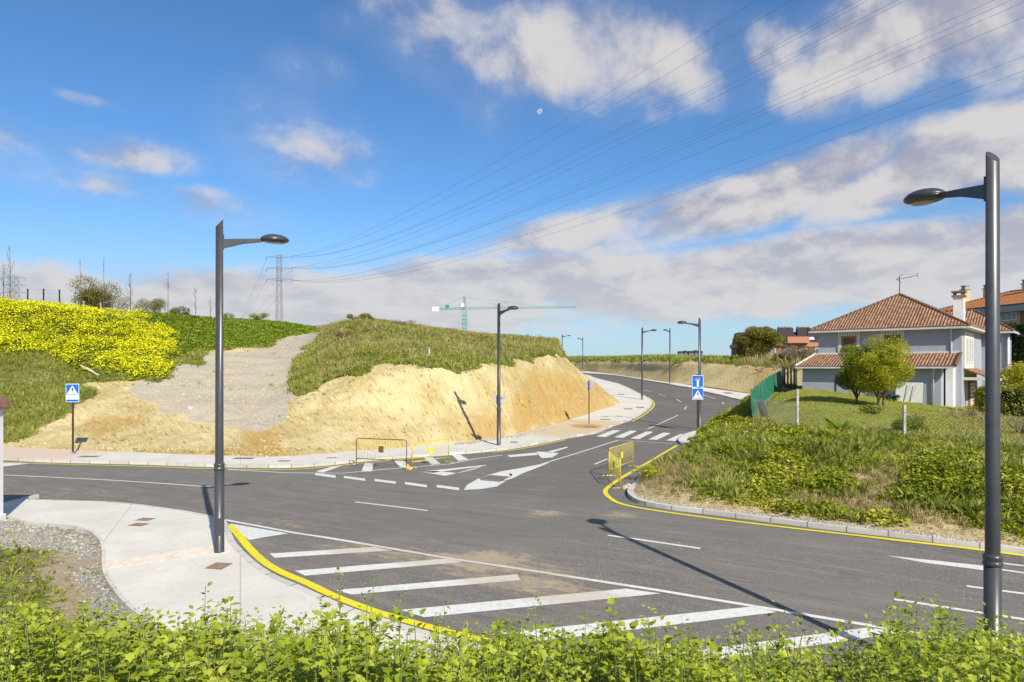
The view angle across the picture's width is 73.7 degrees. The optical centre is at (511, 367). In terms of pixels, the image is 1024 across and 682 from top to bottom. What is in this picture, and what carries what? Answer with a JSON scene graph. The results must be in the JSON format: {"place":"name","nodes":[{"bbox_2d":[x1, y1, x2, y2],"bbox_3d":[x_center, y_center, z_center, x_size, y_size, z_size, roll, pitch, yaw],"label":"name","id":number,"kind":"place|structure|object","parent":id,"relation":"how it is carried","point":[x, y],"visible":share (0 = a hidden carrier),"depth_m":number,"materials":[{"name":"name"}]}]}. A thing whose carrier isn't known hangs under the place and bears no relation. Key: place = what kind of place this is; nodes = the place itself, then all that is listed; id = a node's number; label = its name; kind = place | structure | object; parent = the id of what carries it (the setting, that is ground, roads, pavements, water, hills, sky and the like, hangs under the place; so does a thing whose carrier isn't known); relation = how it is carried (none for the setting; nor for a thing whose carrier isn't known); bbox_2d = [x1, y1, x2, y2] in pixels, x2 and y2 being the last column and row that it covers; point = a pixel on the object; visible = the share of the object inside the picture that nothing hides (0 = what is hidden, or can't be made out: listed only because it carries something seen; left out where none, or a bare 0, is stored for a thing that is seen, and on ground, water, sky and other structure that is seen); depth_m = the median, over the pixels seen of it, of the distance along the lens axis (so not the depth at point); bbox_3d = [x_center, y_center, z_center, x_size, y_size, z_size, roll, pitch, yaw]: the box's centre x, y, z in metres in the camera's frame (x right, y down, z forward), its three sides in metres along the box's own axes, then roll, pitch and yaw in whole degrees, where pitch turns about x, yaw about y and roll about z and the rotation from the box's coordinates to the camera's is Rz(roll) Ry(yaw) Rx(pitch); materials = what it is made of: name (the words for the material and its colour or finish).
{"place":"outdoors","nodes":[
{"label":"outdoors","id":0,"kind":"place"},
{"bbox_2d":[0,519,149,638],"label":"gravel","id":1,"kind":"structure","parent":0,"point":[48,542],"depth_m":16.97,"materials":[{"name":"grey gravel"}]},
{"bbox_2d":[0,520,150,650],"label":"verge","id":2,"kind":"structure","parent":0,"point":[60,579],"depth_m":14.95,"materials":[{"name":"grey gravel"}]},
{"bbox_2d":[0,397,10,520],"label":"white gate pillar","id":3,"kind":"structure","parent":2,"relation":"on","point":[4,404],"depth_m":19.52,"materials":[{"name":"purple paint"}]},
{"bbox_2d":[0,543,67,632],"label":"plot herbs","id":4,"kind":"object","parent":2,"relation":"on","point":[3,573],"visible":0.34,"depth_m":14.30,"materials":[{"name":"green plant"}]},
{"bbox_2d":[0,521,141,636],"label":"plot sprigs","id":5,"kind":"object","parent":2,"relation":"on","point":[72,600],"visible":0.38,"depth_m":14.69,"materials":[{"name":"green plant"}]},
{"bbox_2d":[0,538,180,653],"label":"plot weeds","id":6,"kind":"object","parent":2,"relation":"on","point":[40,606],"visible":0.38,"depth_m":14.12,"materials":[{"name":"green plant"}]},
{"bbox_2d":[3,499,545,669],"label":"pavement","id":7,"kind":"structure","parent":0,"point":[174,586],"depth_m":14.96,"materials":[{"name":"concrete"}]},
{"bbox_2d":[6,517,180,648],"bbox_3d":[0.771,4.767,10.482,39.424,0.864,5.501,0,0,23],"label":"edging","id":8,"kind":"object","parent":7,"relation":"on","point":[122,600],"visible":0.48,"depth_m":15.68,"materials":[{"name":"concrete"}]},
{"bbox_2d":[106,543,231,568],"bbox_3d":[-8.072,4.432,16.124,2.696,0.095,0.732,0,0,-28],"label":"ribbed paving strip","id":9,"kind":"object","parent":7,"relation":"on","point":[122,562],"visible":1,"depth_m":15.98,"materials":[{"name":"beige concrete"}]},
{"bbox_2d":[205,562,232,569],"bbox_3d":[-6.609,4.460,15.382,0.420,0.017,0.420,0,3,12],"label":"service cover","id":10,"kind":"object","parent":7,"relation":"in","point":[219,565],"visible":1,"depth_m":15.37,"materials":[{"name":"brown metal"}]},
{"bbox_2d":[214,220,288,552],"bbox_3d":[-6.380,0.424,16.778,1.760,7.997,0.577,0,0,-30],"label":"street lamp","id":11,"kind":"object","parent":7,"relation":"on","point":[222,243],"visible":1,"depth_m":16.33,"materials":[{"name":"grey metal"}]},
{"bbox_2d":[0,569,1023,681],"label":"weed","id":12,"kind":"object","parent":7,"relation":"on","point":[285,644],"depth_m":3.49,"materials":[{"name":"green plant"}]},
{"bbox_2d":[0,308,619,456],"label":"hill","id":13,"kind":"structure","parent":0,"point":[258,361],"depth_m":42.75,"materials":[{"name":"soil"}]},
{"bbox_2d":[0,296,181,380],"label":"yellow flowers","id":14,"kind":"object","parent":13,"relation":"on","point":[107,353],"visible":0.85,"depth_m":56.41,"materials":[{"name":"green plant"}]},
{"bbox_2d":[66,274,122,308],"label":"hilltop bush","id":15,"kind":"object","parent":13,"relation":"on","point":[92,297],"visible":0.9,"depth_m":67.88,"materials":[{"name":"green plant"}]},
{"bbox_2d":[97,295,134,310],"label":"hilltop bush","id":16,"kind":"object","parent":13,"relation":"on","point":[120,304],"visible":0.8,"depth_m":69.15,"materials":[{"name":"green plant"}]},
{"bbox_2d":[134,297,169,312],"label":"hilltop bush","id":17,"kind":"object","parent":13,"relation":"on","point":[159,306],"visible":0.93,"depth_m":72.26,"materials":[{"name":"green plant"}]},
{"bbox_2d":[0,311,317,443],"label":"grass","id":18,"kind":"structure","parent":13,"relation":"on","point":[304,376],"depth_m":47.10,"materials":[{"name":"plant"}]},
{"bbox_2d":[169,306,190,314],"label":"hilltop bush","id":19,"kind":"object","parent":13,"relation":"on","point":[176,310],"visible":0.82,"depth_m":75.72,"materials":[{"name":"green plant"}]},
{"bbox_2d":[137,311,316,357],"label":"green herbs","id":20,"kind":"object","parent":13,"relation":"on","point":[196,334],"visible":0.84,"depth_m":70.35,"materials":[{"name":"green plant"}]},
{"bbox_2d":[3,368,614,456],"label":"clay clods","id":21,"kind":"object","parent":13,"relation":"on","point":[242,409],"visible":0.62,"depth_m":39.57,"materials":[{"name":"beige soil"}]},
{"bbox_2d":[94,333,613,456],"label":"sprigs","id":22,"kind":"object","parent":13,"relation":"on","point":[279,416],"visible":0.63,"depth_m":40.66,"materials":[{"name":"green plant"}]},
{"bbox_2d":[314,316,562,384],"bbox_3d":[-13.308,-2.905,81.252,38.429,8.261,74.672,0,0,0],"label":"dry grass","id":23,"kind":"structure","parent":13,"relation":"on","point":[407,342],"depth_m":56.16,"materials":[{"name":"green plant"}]},
{"bbox_2d":[314,317,565,388],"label":"grass","id":24,"kind":"structure","parent":13,"relation":"on","point":[447,346],"depth_m":54.13,"materials":[{"name":"green plant"}]},
{"bbox_2d":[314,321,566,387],"bbox_3d":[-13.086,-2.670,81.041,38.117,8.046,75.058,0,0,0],"label":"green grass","id":25,"kind":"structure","parent":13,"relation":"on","point":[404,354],"depth_m":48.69,"materials":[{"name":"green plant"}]},
{"bbox_2d":[3,374,650,464],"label":"pavement side","id":26,"kind":"structure","parent":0,"point":[630,398],"depth_m":35.89,"materials":[{"name":"concrete"}]},
{"bbox_2d":[66,384,78,453],"bbox_3d":[-22.173,2.580,34.474,0.600,3.540,0.200,0,0,-12],"label":"crossing sign","id":27,"kind":"object","parent":26,"relation":"on","point":[72,393],"visible":1,"depth_m":34.44,"materials":[{"name":"blue metal"}]},
{"bbox_2d":[3,374,651,467],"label":"kerb side","id":28,"kind":"structure","parent":26,"relation":"on","point":[272,466],"depth_m":32.20,"materials":[{"name":"concrete"}]},
{"bbox_2d":[455,425,555,445],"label":"gravel strip","id":29,"kind":"object","parent":26,"relation":"on","point":[502,437],"visible":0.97,"depth_m":42.28,"materials":[{"name":"beige gravel"}]},
{"bbox_2d":[497,303,517,444],"bbox_3d":[-0.275,0.352,37.811,0.577,7.997,1.760,0,0,-38],"label":"street lamp","id":30,"kind":"object","parent":26,"relation":"on","point":[499,312],"visible":1,"depth_m":38.31,"materials":[{"name":"metal"}]},
{"bbox_2d":[641,327,656,399],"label":"street lamp","id":31,"kind":"object","parent":26,"relation":"on","point":[642,331],"visible":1,"depth_m":74.92,"materials":[{"name":"metal"}]},
{"bbox_2d":[334,566,346,655],"bbox_3d":[-1.229,2.166,4.920,0.130,1.432,0.175,0,0,-24],"label":"weed shoot","id":32,"kind":"object","parent":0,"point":[339,589],"visible":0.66,"depth_m":4.94,"materials":[{"name":"green plant"}]},
{"bbox_2d":[0,0,1023,356],"label":"sky","id":33,"kind":"structure","parent":0,"point":[130,130],"materials":[{"name":"blue"}]},
{"bbox_2d":[3,373,1023,681],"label":"road","id":34,"kind":"structure","parent":0,"point":[565,515],"depth_m":17.54,"materials":[{"name":"grey asphalt"}]},
{"bbox_2d":[19,494,499,650],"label":"kerb","id":35,"kind":"structure","parent":34,"relation":"on","point":[239,550],"depth_m":14.94,"materials":[{"name":"concrete"}]},
{"bbox_2d":[3,397,654,469],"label":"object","id":36,"kind":"object","parent":34,"relation":"on","point":[306,468],"visible":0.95,"depth_m":31.44,"materials":[{"name":"paint"}]},
{"bbox_2d":[353,438,409,467],"bbox_3d":[-5.819,3.756,30.373,2.539,1.204,0.576,0,0,18],"label":"crowd barrier","id":37,"kind":"object","parent":34,"relation":"on","point":[380,449],"visible":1,"depth_m":30.36,"materials":[{"name":"metal"}]},
{"bbox_2d":[315,473,458,489],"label":"give way dashes","id":38,"kind":"object","parent":34,"relation":"on","point":[394,482],"visible":1,"depth_m":26.79,"materials":[{"name":"white paint"}]},
{"bbox_2d":[317,455,467,471],"bbox_3d":[-5.177,4.464,31.767,8.053,0.001,2.585,0,0,-39],"label":"zebra","id":39,"kind":"object","parent":34,"relation":"on","point":[369,466],"visible":0.93,"depth_m":31.83,"materials":[{"name":"white paint"}]},
{"bbox_2d":[228,524,571,657],"bbox_3d":[-3.048,4.627,14.376,14.183,0.342,1.677,0,0,39],"label":"yellow line","id":40,"kind":"object","parent":34,"relation":"on","point":[249,547],"visible":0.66,"depth_m":14.30,"materials":[{"name":"paint"}]},
{"bbox_2d":[412,439,452,467],"bbox_3d":[-3.715,3.906,31.338,0.576,1.154,2.296,0,0,41],"label":"crowd barrier","id":41,"kind":"object","parent":34,"relation":"on","point":[430,449],"visible":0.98,"depth_m":31.38,"materials":[{"name":"yellow metal"}]},
{"bbox_2d":[422,465,484,475],"bbox_3d":[-2.167,4.464,30.011,1.639,0.001,3.440,0,0,43],"label":"give way triangle","id":42,"kind":"object","parent":34,"relation":"on","point":[438,472],"visible":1,"depth_m":29.38,"materials":[{"name":"white paint"}]},
{"bbox_2d":[228,390,723,472],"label":"approach lines","id":43,"kind":"object","parent":34,"relation":"on","point":[500,455],"visible":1,"depth_m":33.55,"materials":[{"name":"white paint"}]},
{"bbox_2d":[3,462,982,569],"bbox_3d":[-7.238,4.522,23.545,39.571,0.116,2.536,0,0,24],"label":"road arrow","id":44,"kind":"object","parent":34,"relation":"on","point":[972,566],"visible":0.8,"depth_m":15.97,"materials":[{"name":"white paint"}]},
{"bbox_2d":[464,462,549,489],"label":"splitter island","id":45,"kind":"structure","parent":34,"relation":"on","point":[478,483],"depth_m":27.52,"materials":[{"name":"white paint"}]},
{"bbox_2d":[11,475,1023,619],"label":"lane lines","id":46,"kind":"object","parent":34,"relation":"on","point":[1006,616],"visible":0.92,"depth_m":17.01,"materials":[{"name":"white paint"}]},
{"bbox_2d":[508,447,567,457],"bbox_3d":[2.109,4.464,35.815,2.240,0.001,5.514,0,0,42],"label":"direction arrow","id":47,"kind":"object","parent":34,"relation":"on","point":[548,454],"visible":1,"depth_m":35.13,"materials":[{"name":"white paint"}]},
{"bbox_2d":[602,449,620,488],"bbox_3d":[4.001,3.916,26.702,0.576,1.134,2.966,0,0,0],"label":"crowd barrier","id":48,"kind":"object","parent":34,"relation":"on","point":[613,464],"visible":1,"depth_m":26.61,"materials":[{"name":"yellow metal"}]},
{"bbox_2d":[225,519,1013,649],"bbox_3d":[0.396,4.619,15.434,19.930,0.317,0.398,0,0,27],"label":"edge line","id":49,"kind":"object","parent":34,"relation":"on","point":[721,600],"visible":0.89,"depth_m":14.84,"materials":[{"name":"white paint"}]},
{"bbox_2d":[603,442,638,475],"bbox_3d":[4.756,3.906,29.599,0.576,1.154,3.004,0,0,29],"label":"crowd barrier","id":50,"kind":"object","parent":34,"relation":"on","point":[625,453],"visible":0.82,"depth_m":29.90,"materials":[{"name":"yellow metal"}]},
{"bbox_2d":[233,524,1023,662],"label":"hatching stripes","id":51,"kind":"object","parent":34,"relation":"on","point":[249,533],"visible":0.8,"depth_m":13.61,"materials":[{"name":"white paint"}]},
{"bbox_2d":[598,430,681,440],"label":"zebra crossing","id":52,"kind":"object","parent":34,"relation":"on","point":[657,437],"visible":0.97,"depth_m":44.98,"materials":[{"name":"white paint"}]},
{"bbox_2d":[585,373,741,400],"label":"curb","id":53,"kind":"object","parent":34,"relation":"on","point":[671,384],"visible":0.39,"depth_m":95.97,"materials":[{"name":"concrete"}]},
{"bbox_2d":[680,431,696,443],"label":"pavement crossing","id":54,"kind":"object","parent":34,"relation":"on","point":[683,438],"visible":0.14,"depth_m":43.20,"materials":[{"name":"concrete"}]},
{"bbox_2d":[692,374,702,429],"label":"stacked signs","id":55,"kind":"object","parent":54,"relation":"on","point":[697,382],"visible":0.98,"depth_m":47.97,"materials":[{"name":"blue metal"}]},
{"bbox_2d":[677,317,700,427],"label":"street lamp","id":56,"kind":"object","parent":34,"relation":"on","point":[698,325],"visible":0.79,"depth_m":49.32,"materials":[{"name":"metal"}]},
{"bbox_2d":[603,445,1023,555],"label":"yellow line corner","id":57,"kind":"object","parent":34,"relation":"on","point":[605,492],"visible":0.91,"depth_m":19.53,"materials":[{"name":"paint"}]},
{"bbox_2d":[627,479,1023,553],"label":"kerb corner","id":58,"kind":"object","parent":34,"relation":"on","point":[908,535],"visible":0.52,"depth_m":18.98,"materials":[{"name":"concrete"}]},
{"bbox_2d":[647,384,1022,523],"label":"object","id":59,"kind":"object","parent":34,"relation":"on","point":[855,461],"depth_m":23.79,"materials":[{"name":"green plant"}]},
{"bbox_2d":[903,152,1002,643],"bbox_3d":[6.842,0.836,10.641,0.577,7.997,1.760,0,0,-10],"label":"street lamp","id":60,"kind":"object","parent":34,"relation":"on","point":[988,191],"visible":0.95,"depth_m":9.83,"materials":[{"name":"grey metal"}]},
{"bbox_2d":[581,371,750,398],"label":"sidewalk","id":61,"kind":"structure","parent":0,"point":[738,395],"depth_m":86.51,"materials":[{"name":"concrete"}]},
{"bbox_2d":[566,353,798,373],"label":"grass","id":62,"kind":"structure","parent":0,"point":[708,358],"depth_m":112.92,"materials":[{"name":"green plant"}]},
{"bbox_2d":[567,358,801,392],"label":"cutting","id":63,"kind":"object","parent":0,"point":[734,377],"visible":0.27,"depth_m":98.14,"materials":[{"name":"soil"}]},
{"bbox_2d":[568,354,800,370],"bbox_3d":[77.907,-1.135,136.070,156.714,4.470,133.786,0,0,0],"label":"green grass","id":64,"kind":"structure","parent":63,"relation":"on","point":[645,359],"depth_m":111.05,"materials":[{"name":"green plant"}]},
{"bbox_2d":[733,326,786,357],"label":"bush","id":65,"kind":"object","parent":63,"relation":"on","point":[757,340],"visible":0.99,"depth_m":98.77,"materials":[{"name":"green plant"}]},
{"bbox_2d":[730,326,817,355],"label":"red brick building","id":66,"kind":"structure","parent":63,"relation":"on","point":[801,336],"depth_m":153.04,"materials":[{"name":"brick"}]},
{"bbox_2d":[780,345,817,361],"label":"scrub bush","id":67,"kind":"object","parent":63,"relation":"on","point":[791,353],"visible":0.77,"depth_m":87.03,"materials":[{"name":"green plant"}]},
{"bbox_2d":[737,351,805,371],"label":"dry grass","id":68,"kind":"structure","parent":0,"point":[768,357],"depth_m":88.22,"materials":[{"name":"plant"}]},
{"bbox_2d":[629,487,984,542],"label":"kerb gravel","id":69,"kind":"structure","parent":0,"point":[882,528],"depth_m":19.01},
{"bbox_2d":[633,440,1023,546],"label":"embankment","id":70,"kind":"structure","parent":0,"point":[638,490],"depth_m":20.44,"materials":[{"name":"soil"}]},
{"bbox_2d":[749,369,781,417],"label":"green fence","id":71,"kind":"object","parent":70,"relation":"on","point":[766,387],"visible":0.52,"depth_m":49.39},
{"bbox_2d":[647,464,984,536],"bbox_3d":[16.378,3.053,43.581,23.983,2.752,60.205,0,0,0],"label":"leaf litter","id":72,"kind":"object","parent":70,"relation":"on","point":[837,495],"visible":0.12,"depth_m":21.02,"materials":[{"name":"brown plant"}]},
{"bbox_2d":[631,394,1023,528],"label":"groundcover plants","id":73,"kind":"object","parent":70,"relation":"on","point":[830,476],"visible":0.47,"depth_m":21.95,"materials":[{"name":"green plant"}]},
{"bbox_2d":[638,384,1023,543],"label":"bank herbs","id":74,"kind":"object","parent":70,"relation":"on","point":[1015,528],"visible":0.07,"depth_m":21.76,"materials":[{"name":"green plant"}]},
{"bbox_2d":[640,386,1023,534],"bbox_3d":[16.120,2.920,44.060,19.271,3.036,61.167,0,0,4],"label":"grass","id":75,"kind":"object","parent":70,"relation":"on","point":[824,452],"visible":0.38,"depth_m":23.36,"materials":[{"name":"green plant"}]},
{"bbox_2d":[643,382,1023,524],"bbox_3d":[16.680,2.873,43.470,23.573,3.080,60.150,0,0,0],"label":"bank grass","id":76,"kind":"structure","parent":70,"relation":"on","point":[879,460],"depth_m":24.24,"materials":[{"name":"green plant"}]},
{"bbox_2d":[768,386,1020,454],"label":"lawn","id":77,"kind":"structure","parent":0,"point":[820,406],"depth_m":37.14,"materials":[{"name":"green plant"}]},
{"bbox_2d":[782,366,796,391],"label":"black gate","id":78,"kind":"structure","parent":77,"relation":"on","point":[784,379],"depth_m":55.02,"materials":[{"name":"metal"}]},
{"bbox_2d":[822,416,858,429],"bbox_3d":[14.172,2.477,29.529,1.463,0.744,1.436,0,0,-43],"label":"strappy plant","id":79,"kind":"object","parent":77,"relation":"on","point":[832,425],"visible":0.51,"depth_m":29.43,"materials":[{"name":"green plant"}]},
{"bbox_2d":[834,343,880,403],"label":"round tree","id":80,"kind":"object","parent":77,"relation":"on","point":[845,381],"visible":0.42,"depth_m":41.23,"materials":[{"name":"green plant"}]},
{"bbox_2d":[857,404,884,413],"bbox_3d":[19.008,2.342,36.044,0.886,0.864,1.271,0,0,-38],"label":"shrub","id":81,"kind":"object","parent":77,"relation":"on","point":[875,410],"visible":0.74,"depth_m":36.00,"materials":[{"name":"green plant"}]},
{"bbox_2d":[846,334,916,405],"bbox_3d":[21.840,0.163,40.469,3.838,4.471,3.638,0,0,0],"label":"round tree","id":82,"kind":"object","parent":77,"relation":"on","point":[889,373],"visible":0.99,"depth_m":39.78,"materials":[{"name":"green plant"}]},
{"bbox_2d":[753,399,1023,450],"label":"wire fence","id":83,"kind":"object","parent":77,"relation":"on","point":[875,420],"visible":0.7,"depth_m":28.31,"materials":[{"name":"metal"}]},
{"bbox_2d":[794,290,1022,407],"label":"grey house","id":84,"kind":"structure","parent":77,"relation":"on","point":[947,358],"depth_m":52.04,"materials":[{"name":"paint"}]},
{"bbox_2d":[838,332,859,352],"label":"window","id":85,"kind":"structure","parent":84,"relation":"in","point":[847,337],"depth_m":53.63,"materials":[{"name":"white wood"}]},
{"bbox_2d":[881,330,904,350],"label":"window","id":86,"kind":"structure","parent":84,"relation":"in","point":[900,332],"depth_m":51.55,"materials":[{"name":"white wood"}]},
{"bbox_2d":[968,380,974,405],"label":"door","id":87,"kind":"structure","parent":84,"relation":"in","point":[971,384],"depth_m":51.35,"materials":[{"name":"orange wood"}]},
{"bbox_2d":[896,382,922,402],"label":"leaning board","id":88,"kind":"object","parent":77,"relation":"on","point":[911,392],"visible":0.91,"depth_m":48.74,"materials":[{"name":"metal"}]},
{"bbox_2d":[891,415,930,432],"bbox_3d":[16.848,2.643,29.027,1.688,1.270,1.316,0,0,0],"label":"shrub","id":89,"kind":"object","parent":77,"relation":"on","point":[898,424],"visible":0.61,"depth_m":28.80,"materials":[{"name":"green plant"}]},
{"bbox_2d":[799,422,1023,454],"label":"lawn edge grass","id":90,"kind":"structure","parent":77,"relation":"on","point":[1003,445],"depth_m":26.45,"materials":[{"name":"green plant"}]},
{"bbox_2d":[935,408,1023,452],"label":"lawn scrub","id":91,"kind":"object","parent":77,"relation":"on","point":[980,418],"visible":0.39,"depth_m":32.38,"materials":[{"name":"green plant"}]},
{"bbox_2d":[972,383,1023,417],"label":"clipped hedge","id":92,"kind":"object","parent":77,"relation":"on","point":[1012,402],"visible":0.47,"depth_m":41.49,"materials":[{"name":"green plant"}]},
{"bbox_2d":[1000,361,1023,390],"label":"yellow shrub","id":93,"kind":"object","parent":77,"relation":"on","point":[1012,376],"visible":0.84,"depth_m":51.65,"materials":[{"name":"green plant"}]},
{"bbox_2d":[1004,322,1023,390],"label":"dark hedge","id":94,"kind":"object","parent":77,"relation":"on","point":[1017,351],"visible":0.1,"depth_m":58.11,"materials":[{"name":"green plant"}]},
{"bbox_2d":[940,279,1023,336],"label":"apartment block","id":95,"kind":"structure","parent":0,"point":[1012,306],"depth_m":90.99,"materials":[{"name":"brown brick"}]},
{"label":"ground","id":96,"kind":"structure","parent":0,"visible":0},
{"bbox_2d":[1,274,25,299],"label":"power pylon","id":97,"kind":"object","parent":96,"relation":"on","point":[17,292],"visible":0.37,"depth_m":419.76,"materials":[{"name":"metal"}]},
{"bbox_2d":[266,254,291,319],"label":"power pylon","id":98,"kind":"object","parent":96,"relation":"on","point":[277,279],"visible":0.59,"depth_m":299.75,"materials":[{"name":"metal"}]},
{"bbox_2d":[292,0,992,267],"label":"power line","id":99,"kind":"object","parent":98,"relation":"attached to","point":[691,136],"visible":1,"depth_m":73.67,"materials":[{"name":"black metal"}]},
{"bbox_2d":[295,3,1020,268],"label":"power line","id":100,"kind":"object","parent":98,"relation":"attached to","point":[698,141],"visible":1,"depth_m":69.78,"materials":[{"name":"black metal"}]},
{"bbox_2d":[294,71,1022,282],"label":"power line","id":101,"kind":"object","parent":98,"relation":"hanging from","point":[708,182],"visible":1,"depth_m":75.80,"materials":[{"name":"black metal"}]},
{"bbox_2d":[296,56,1023,280],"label":"power line","id":102,"kind":"object","parent":98,"relation":"hanging from","point":[700,175],"visible":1,"depth_m":76.33,"materials":[{"name":"black metal"}]},
{"bbox_2d":[318,17,1022,279],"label":"power line","id":103,"kind":"object","parent":98,"relation":"attached to","point":[704,150],"visible":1,"depth_m":69.21,"materials":[{"name":"black metal"}]},
{"bbox_2d":[356,0,1010,263],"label":"power line","id":104,"kind":"object","parent":98,"relation":"attached to","point":[711,132],"visible":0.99,"depth_m":70.88,"materials":[{"name":"black metal"}]},
{"bbox_2d":[432,296,569,330],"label":"tower crane","id":105,"kind":"object","parent":96,"relation":"on","point":[435,309],"visible":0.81,"depth_m":249.60,"materials":[{"name":"metal"}]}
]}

